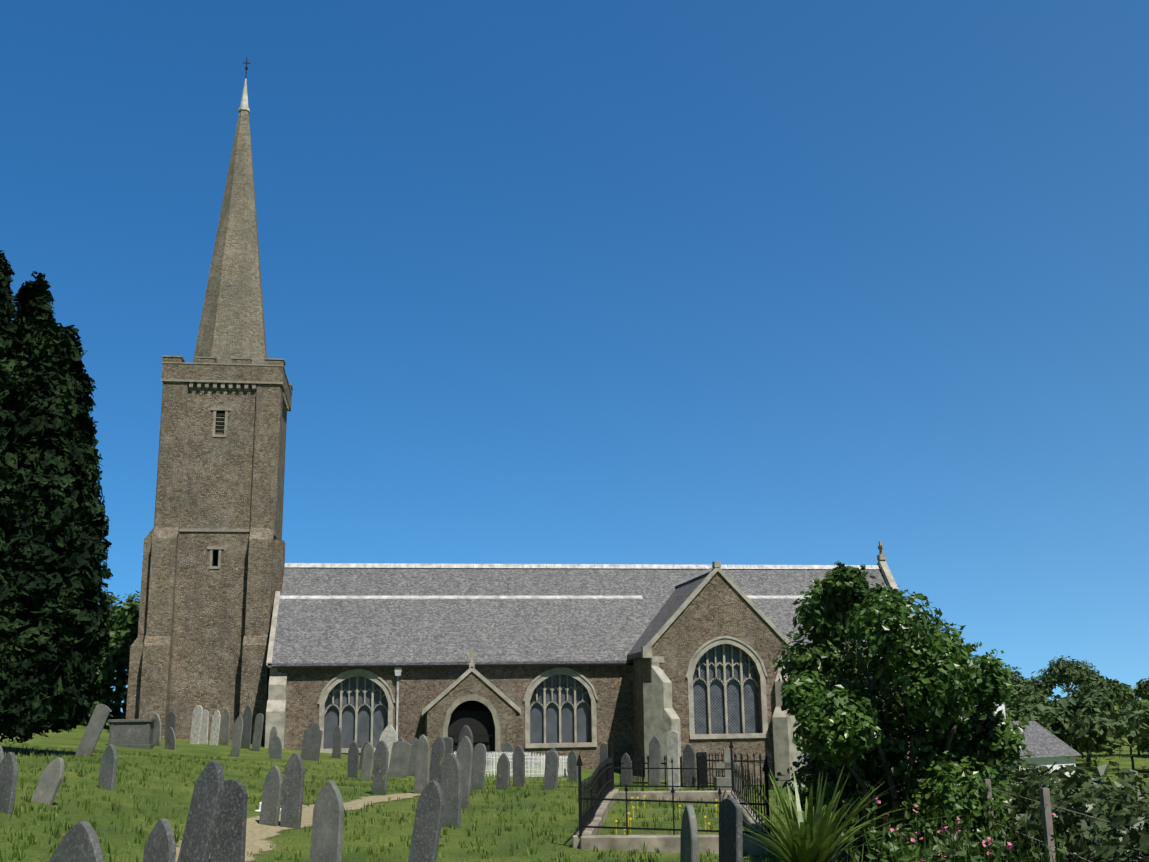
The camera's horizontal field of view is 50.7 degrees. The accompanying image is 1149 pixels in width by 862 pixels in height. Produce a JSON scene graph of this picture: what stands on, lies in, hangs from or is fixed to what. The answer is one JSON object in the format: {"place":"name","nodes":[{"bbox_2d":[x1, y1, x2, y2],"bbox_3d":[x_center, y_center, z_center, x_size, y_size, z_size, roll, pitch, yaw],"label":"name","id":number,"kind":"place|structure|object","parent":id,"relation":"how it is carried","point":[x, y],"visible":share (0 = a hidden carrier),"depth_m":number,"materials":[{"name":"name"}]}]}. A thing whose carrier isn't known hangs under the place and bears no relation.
{"place":"outdoors","nodes":[
{"label":"outdoors","id":0,"kind":"place"},
{"bbox_2d":[126,357,291,744],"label":"church tower walls","id":1,"kind":"structure","parent":0,"point":[202,638],"depth_m":64.69,"materials":[{"name":"stone"}]},
{"bbox_2d":[193,78,266,364],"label":"church spire","id":2,"kind":"structure","parent":1,"relation":"on","point":[232,323],"depth_m":70.25,"materials":[{"name":"beige stone"}]},
{"bbox_2d":[161,355,499,765],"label":"church tower trims","id":3,"kind":"object","parent":1,"relation":"attached to","point":[478,698],"visible":0.79,"depth_m":66.31,"materials":[{"name":"stone"}]},
{"bbox_2d":[141,792,420,861],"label":"dirt path","id":4,"kind":"structure","parent":0,"point":[257,834],"depth_m":19.02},
{"bbox_2d":[213,416,494,764],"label":"dark church interiors","id":5,"kind":"object","parent":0,"point":[479,722],"visible":0.06,"depth_m":59.32,"materials":[{"name":"black"}]},
{"bbox_2d":[0,699,1148,861],"bbox_3d":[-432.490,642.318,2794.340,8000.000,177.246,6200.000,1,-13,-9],"label":"terrain","id":6,"kind":"structure","parent":0,"point":[452,849],"depth_m":21.43,"materials":[{"name":"green plant"}]},
{"bbox_2d":[0,745,3,763],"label":"gravestone","id":7,"kind":"object","parent":6,"relation":"on","point":[1,754],"visible":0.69,"depth_m":16.39,"materials":[{"name":"stone"}]},
{"bbox_2d":[0,752,17,813],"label":"gravestone","id":8,"kind":"object","parent":6,"relation":"on","point":[8,773],"visible":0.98,"depth_m":15.98,"materials":[{"name":"stone"}]},
{"bbox_2d":[31,757,63,804],"bbox_3d":[-7.878,5.432,17.889,0.589,1.186,0.285,4,-14,-20],"label":"gravestone","id":9,"kind":"object","parent":6,"relation":"on","point":[49,784],"visible":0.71,"depth_m":17.93,"materials":[{"name":"stone"}]},
{"bbox_2d":[0,250,116,742],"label":"yew tree","id":10,"kind":"object","parent":6,"relation":"on","point":[54,631],"depth_m":34.20,"materials":[{"name":"green plant"}]},
{"bbox_2d":[49,821,103,861],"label":"gravestone","id":11,"kind":"object","parent":6,"relation":"on","point":[79,842],"visible":1,"depth_m":8.94,"materials":[{"name":"stone"}]},
{"bbox_2d":[75,704,110,756],"bbox_3d":[-13.636,8.698,34.061,1.026,1.979,0.306,3,-13,-17],"label":"gravestone","id":12,"kind":"object","parent":6,"relation":"on","point":[94,729],"visible":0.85,"depth_m":34.11,"materials":[{"name":"stone"}]},
{"bbox_2d":[75,590,139,726],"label":"ash tree","id":13,"kind":"object","parent":6,"relation":"on","point":[122,631],"depth_m":73.25,"materials":[{"name":"green plant"}]},
{"bbox_2d":[98,744,117,789],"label":"gravestone","id":14,"kind":"object","parent":6,"relation":"on","point":[108,769],"visible":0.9,"depth_m":21.79,"materials":[{"name":"stone"}]},
{"bbox_2d":[108,719,155,748],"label":"chest tomb","id":15,"kind":"object","parent":6,"relation":"on","point":[133,733],"visible":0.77,"depth_m":52.16,"materials":[{"name":"stone"}]},
{"bbox_2d":[153,713,160,745],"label":"gravestone","id":16,"kind":"object","parent":6,"relation":"on","point":[157,734],"visible":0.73,"depth_m":54.34,"materials":[{"name":"stone"}]},
{"bbox_2d":[143,819,175,861],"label":"gravestone","id":17,"kind":"object","parent":6,"relation":"on","point":[160,846],"visible":1,"depth_m":10.87,"materials":[{"name":"stone"}]},
{"bbox_2d":[165,727,175,749],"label":"gravestone","id":18,"kind":"object","parent":6,"relation":"on","point":[170,741],"visible":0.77,"depth_m":52.66,"materials":[{"name":"stone"}]},
{"bbox_2d":[166,712,175,734],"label":"gravestone","id":19,"kind":"object","parent":6,"relation":"on","point":[171,719],"visible":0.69,"depth_m":62.09,"materials":[{"name":"stone"}]},
{"bbox_2d":[190,705,202,743],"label":"gravestone","id":20,"kind":"object","parent":6,"relation":"on","point":[196,724],"visible":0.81,"depth_m":58.93,"materials":[{"name":"stone"}]},
{"bbox_2d":[177,760,223,861],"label":"gravestone","id":21,"kind":"object","parent":6,"relation":"on","point":[201,821],"visible":1,"depth_m":12.27,"materials":[{"name":"stone"}]},
{"bbox_2d":[199,710,208,743],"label":"gravestone","id":22,"kind":"object","parent":6,"relation":"on","point":[204,729],"visible":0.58,"depth_m":59.60,"materials":[{"name":"stone"}]},
{"bbox_2d":[209,711,220,744],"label":"gravestone","id":23,"kind":"object","parent":6,"relation":"on","point":[215,727],"visible":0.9,"depth_m":59.19,"materials":[{"name":"stone"}]},
{"bbox_2d":[219,708,229,744],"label":"gravestone","id":24,"kind":"object","parent":6,"relation":"on","point":[224,729],"visible":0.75,"depth_m":59.64,"materials":[{"name":"stone"}]},
{"bbox_2d":[210,779,247,861],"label":"gravestone","id":25,"kind":"object","parent":6,"relation":"on","point":[229,842],"visible":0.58,"depth_m":14.57,"materials":[{"name":"stone"}]},
{"bbox_2d":[230,716,242,756],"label":"gravestone","id":26,"kind":"object","parent":6,"relation":"on","point":[236,738],"visible":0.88,"depth_m":49.66,"materials":[{"name":"stone"}]},
{"bbox_2d":[241,705,252,748],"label":"gravestone","id":27,"kind":"object","parent":6,"relation":"on","point":[247,728],"visible":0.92,"depth_m":58.06,"materials":[{"name":"stone"}]},
{"bbox_2d":[252,713,263,750],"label":"gravestone","id":28,"kind":"object","parent":6,"relation":"on","point":[257,735],"visible":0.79,"depth_m":56.74,"materials":[{"name":"stone"}]},
{"bbox_2d":[259,766,282,825],"bbox_3d":[-4.847,6.073,19.271,0.400,1.446,0.199,-8,-15,29],"label":"gravestone","id":29,"kind":"object","parent":6,"relation":"on","point":[271,799],"visible":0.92,"depth_m":19.29,"materials":[{"name":"stone"}]},
{"bbox_2d":[268,726,277,752],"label":"gravestone","id":30,"kind":"object","parent":6,"relation":"on","point":[273,731],"visible":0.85,"depth_m":55.54,"materials":[{"name":"stone"}]},
{"bbox_2d":[269,735,281,758],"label":"gravestone","id":31,"kind":"object","parent":6,"relation":"on","point":[275,746],"visible":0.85,"depth_m":49.09,"materials":[{"name":"stone"}]},
{"bbox_2d":[280,753,304,828],"bbox_3d":[-4.464,5.947,19.138,0.360,1.668,0.192,-6,-14,24],"label":"gravestone","id":32,"kind":"object","parent":6,"relation":"on","point":[292,795],"visible":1,"depth_m":19.16,"materials":[{"name":"stone"}]},
{"bbox_2d":[301,722,322,760],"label":"gravestone","id":33,"kind":"object","parent":6,"relation":"on","point":[312,740],"visible":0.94,"depth_m":49.43,"materials":[{"name":"stone"}]},
{"bbox_2d":[310,781,343,861],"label":"gravestone","id":34,"kind":"object","parent":6,"relation":"on","point":[327,828],"visible":1,"depth_m":11.56,"materials":[{"name":"stone"}]},
{"bbox_2d":[332,726,341,758],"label":"gravestone","id":35,"kind":"object","parent":6,"relation":"on","point":[337,744],"visible":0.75,"depth_m":53.57,"materials":[{"name":"stone"}]},
{"bbox_2d":[347,741,358,777],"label":"gravestone","id":36,"kind":"object","parent":6,"relation":"on","point":[353,761],"visible":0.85,"depth_m":38.45,"materials":[{"name":"stone"}]},
{"bbox_2d":[359,742,369,768],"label":"gravestone","id":37,"kind":"object","parent":6,"relation":"on","point":[361,756],"visible":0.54,"depth_m":45.07,"materials":[{"name":"stone"}]},
{"bbox_2d":[361,744,373,780],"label":"gravestone","id":38,"kind":"object","parent":6,"relation":"on","point":[367,763],"visible":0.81,"depth_m":36.02,"materials":[{"name":"stone"}]},
{"bbox_2d":[372,740,388,794],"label":"gravestone","id":39,"kind":"object","parent":6,"relation":"on","point":[380,768],"visible":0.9,"depth_m":26.44,"materials":[{"name":"stone"}]},
{"bbox_2d":[379,725,397,768],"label":"gravestone","id":40,"kind":"object","parent":6,"relation":"on","point":[389,737],"visible":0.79,"depth_m":43.10,"materials":[{"name":"stone"}]},
{"bbox_2d":[388,741,411,777],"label":"gravestone","id":41,"kind":"object","parent":6,"relation":"on","point":[400,759],"visible":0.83,"depth_m":41.93,"materials":[{"name":"stone"}]},
{"bbox_2d":[407,738,417,775],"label":"gravestone","id":42,"kind":"object","parent":6,"relation":"on","point":[411,768],"visible":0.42,"depth_m":42.66,"materials":[{"name":"stone"}]},
{"bbox_2d":[414,735,429,793],"bbox_3d":[-3.288,7.472,26.172,0.437,1.775,0.228,-8,-15,28],"label":"gravestone","id":43,"kind":"object","parent":6,"relation":"on","point":[422,764],"visible":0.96,"depth_m":26.22,"materials":[{"name":"stone"}]},
{"bbox_2d":[408,780,444,861],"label":"gravestone","id":44,"kind":"object","parent":6,"relation":"on","point":[424,846],"visible":1,"depth_m":14.24,"materials":[{"name":"stone"}]},
{"bbox_2d":[429,736,445,785],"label":"gravestone","id":45,"kind":"object","parent":6,"relation":"on","point":[438,751],"visible":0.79,"depth_m":27.78,"materials":[{"name":"stone"}]},
{"bbox_2d":[443,737,452,757],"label":"gravestone","id":46,"kind":"object","parent":6,"relation":"on","point":[448,741],"visible":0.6,"depth_m":43.82,"materials":[{"name":"stone"}]},
{"bbox_2d":[441,753,460,827],"bbox_3d":[-2.010,6.126,19.745,0.408,1.690,0.171,-7,-14,26],"label":"gravestone","id":47,"kind":"object","parent":6,"relation":"on","point":[451,778],"visible":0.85,"depth_m":19.77,"materials":[{"name":"stone"}]},
{"bbox_2d":[456,736,472,807],"bbox_3d":[-2.173,6.857,23.413,0.414,1.857,0.223,-8,-15,29],"label":"gravestone","id":48,"kind":"object","parent":6,"relation":"on","point":[464,756],"visible":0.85,"depth_m":23.45,"materials":[{"name":"stone"}]},
{"bbox_2d":[458,725,472,794],"bbox_3d":[-2.368,7.407,26.324,0.418,1.976,0.211,-8,-15,28],"label":"gravestone","id":49,"kind":"object","parent":6,"relation":"on","point":[466,731],"visible":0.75,"depth_m":26.51,"materials":[{"name":"stone"}]},
{"bbox_2d":[473,743,485,789],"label":"gravestone","id":50,"kind":"object","parent":6,"relation":"on","point":[479,758],"visible":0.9,"depth_m":30.66,"materials":[{"name":"stone"}]},
{"bbox_2d":[496,753,509,789],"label":"gravestone","id":51,"kind":"object","parent":6,"relation":"on","point":[503,772],"visible":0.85,"depth_m":30.45,"materials":[{"name":"stone"}]},
{"bbox_2d":[502,742,512,768],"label":"gravestone","id":52,"kind":"object","parent":6,"relation":"on","point":[507,747],"visible":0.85,"depth_m":55.11,"materials":[{"name":"stone"}]},
{"bbox_2d":[454,751,567,776],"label":"white picket fence","id":53,"kind":"object","parent":6,"relation":"on","point":[542,770],"visible":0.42,"depth_m":50.22,"materials":[{"name":"paint"}]},
{"bbox_2d":[512,745,524,786],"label":"gravestone","id":54,"kind":"object","parent":6,"relation":"on","point":[518,757],"visible":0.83,"depth_m":31.94,"materials":[{"name":"stone"}]},
{"bbox_2d":[543,751,558,789],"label":"gravestone","id":55,"kind":"object","parent":6,"relation":"on","point":[551,770],"visible":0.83,"depth_m":30.16,"materials":[{"name":"stone"}]},
{"bbox_2d":[568,750,577,782],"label":"gravestone","id":56,"kind":"object","parent":6,"relation":"on","point":[572,766],"visible":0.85,"depth_m":45.20,"materials":[{"name":"stone"}]},
{"bbox_2d":[599,743,607,763],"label":"gravestone","id":57,"kind":"object","parent":6,"relation":"on","point":[603,751],"visible":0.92,"depth_m":51.30,"materials":[{"name":"stone"}]},
{"bbox_2d":[620,753,632,787],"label":"gravestone","id":58,"kind":"object","parent":6,"relation":"on","point":[626,777],"visible":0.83,"depth_m":35.39,"materials":[{"name":"stone"}]},
{"bbox_2d":[648,736,660,787],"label":"gravestone","id":59,"kind":"object","parent":6,"relation":"on","point":[654,779],"visible":0.81,"depth_m":35.11,"materials":[{"name":"stone"}]},
{"bbox_2d":[615,795,716,834],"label":"buttercups","id":60,"kind":"object","parent":6,"relation":"on","point":[644,796],"visible":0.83,"depth_m":20.38,"materials":[{"name":"yellow plant"}]},
{"bbox_2d":[666,730,679,790],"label":"gravestone","id":61,"kind":"object","parent":6,"relation":"on","point":[673,747],"visible":0.83,"depth_m":33.52,"materials":[{"name":"stone"}]},
{"bbox_2d":[572,789,777,854],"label":"grave kerb","id":62,"kind":"structure","parent":6,"relation":"on","point":[589,838],"depth_m":16.94,"materials":[{"name":"stone"}]},
{"bbox_2d":[576,740,770,839],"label":"grave railings","id":63,"kind":"object","parent":62,"relation":"on","point":[602,778],"visible":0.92,"depth_m":19.44,"materials":[{"name":"black metal"}]},
{"bbox_2d":[680,805,697,861],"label":"gravestone","id":64,"kind":"object","parent":6,"relation":"on","point":[689,842],"visible":1,"depth_m":12.06,"materials":[{"name":"stone"}]},
{"bbox_2d":[683,744,696,787],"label":"gravestone","id":65,"kind":"object","parent":6,"relation":"on","point":[689,762],"visible":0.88,"depth_m":34.98,"materials":[{"name":"stone"}]},
{"bbox_2d":[619,752,773,790],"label":"iron grave railings","id":66,"kind":"object","parent":6,"relation":"on","point":[703,756],"visible":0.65,"depth_m":34.95,"materials":[{"name":"black metal"}]},
{"bbox_2d":[714,748,742,790],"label":"grave crosses","id":67,"kind":"object","parent":6,"relation":"on","point":[725,780],"visible":0.35,"depth_m":33.02,"materials":[{"name":"stone"}]},
{"bbox_2d":[719,798,742,861],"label":"gravestone","id":68,"kind":"object","parent":6,"relation":"on","point":[730,829],"visible":1,"depth_m":12.17,"materials":[{"name":"stone"}]},
{"bbox_2d":[678,766,972,861],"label":"phormium plant","id":69,"kind":"object","parent":6,"relation":"on","point":[810,836],"visible":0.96,"depth_m":13.90,"materials":[{"name":"green plant"}]},
{"bbox_2d":[766,561,1028,861],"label":"shrub","id":70,"kind":"object","parent":6,"relation":"on","point":[936,693],"depth_m":15.88,"materials":[{"name":"green plant"}]},
{"bbox_2d":[826,777,1110,861],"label":"hedge weeds","id":71,"kind":"object","parent":6,"relation":"on","point":[928,852],"visible":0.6,"depth_m":13.64,"materials":[{"name":"green plant"}]},
{"bbox_2d":[862,781,1147,861],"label":"pink flowers","id":72,"kind":"object","parent":6,"relation":"on","point":[1009,844],"visible":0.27,"depth_m":12.76,"materials":[{"name":"pink plant"}]},
{"bbox_2d":[915,761,1109,861],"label":"wire fence","id":73,"kind":"object","parent":6,"relation":"on","point":[1045,802],"visible":0.29,"depth_m":12.33,"materials":[{"name":"grey wood"}]},
{"bbox_2d":[986,702,1075,782],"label":"cottage walls","id":74,"kind":"structure","parent":6,"relation":"on","point":[1048,762],"depth_m":71.00,"materials":[{"name":"white paint"}]},
{"bbox_2d":[1003,721,1081,757],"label":"house roof","id":75,"kind":"structure","parent":74,"relation":"on","point":[1040,741],"depth_m":72.14,"materials":[{"name":"grey stone"}]},
{"bbox_2d":[935,749,1148,861],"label":"bush","id":76,"kind":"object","parent":6,"relation":"on","point":[1091,839],"depth_m":13.00,"materials":[{"name":"green plant"}]},
{"bbox_2d":[979,655,1148,769],"bbox_3d":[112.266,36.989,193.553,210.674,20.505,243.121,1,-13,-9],"label":"distant tree","id":77,"kind":"object","parent":6,"relation":"on","point":[1098,695],"depth_m":89.46,"materials":[{"name":"green plant"}]},
{"bbox_2d":[0,0,1148,711],"label":"sky","id":78,"kind":"structure","parent":0,"point":[680,282],"materials":[{"name":"blue"}]},
{"bbox_2d":[277,572,922,789],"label":"church nave walls","id":79,"kind":"structure","parent":0,"point":[718,606],"depth_m":60.66,"materials":[{"name":"stone"}]},
{"bbox_2d":[243,57,791,764],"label":"church ironwork","id":80,"kind":"object","parent":79,"relation":"attached to","point":[453,665],"visible":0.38,"depth_m":61.81,"materials":[{"name":"black metal"}]},
{"bbox_2d":[268,565,900,716],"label":"roof","id":81,"kind":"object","parent":79,"relation":"on","point":[331,632],"visible":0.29,"depth_m":65.10,"materials":[{"name":"grey stone"}]},
{"bbox_2d":[280,563,879,736],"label":"roof ridge","id":82,"kind":"structure","parent":81,"relation":"on","point":[709,568],"depth_m":67.47,"materials":[{"name":"grey stone"}]},
{"bbox_2d":[265,541,918,786],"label":"stone trim","id":83,"kind":"structure","parent":79,"relation":"attached to","point":[661,718],"depth_m":59.57,"materials":[{"name":"beige stone"}]},
{"bbox_2d":[324,644,870,748],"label":"arched windows","id":84,"kind":"structure","parent":83,"relation":"in","point":[751,711],"depth_m":61.36,"materials":[{"name":"grey glass"}]}
]}

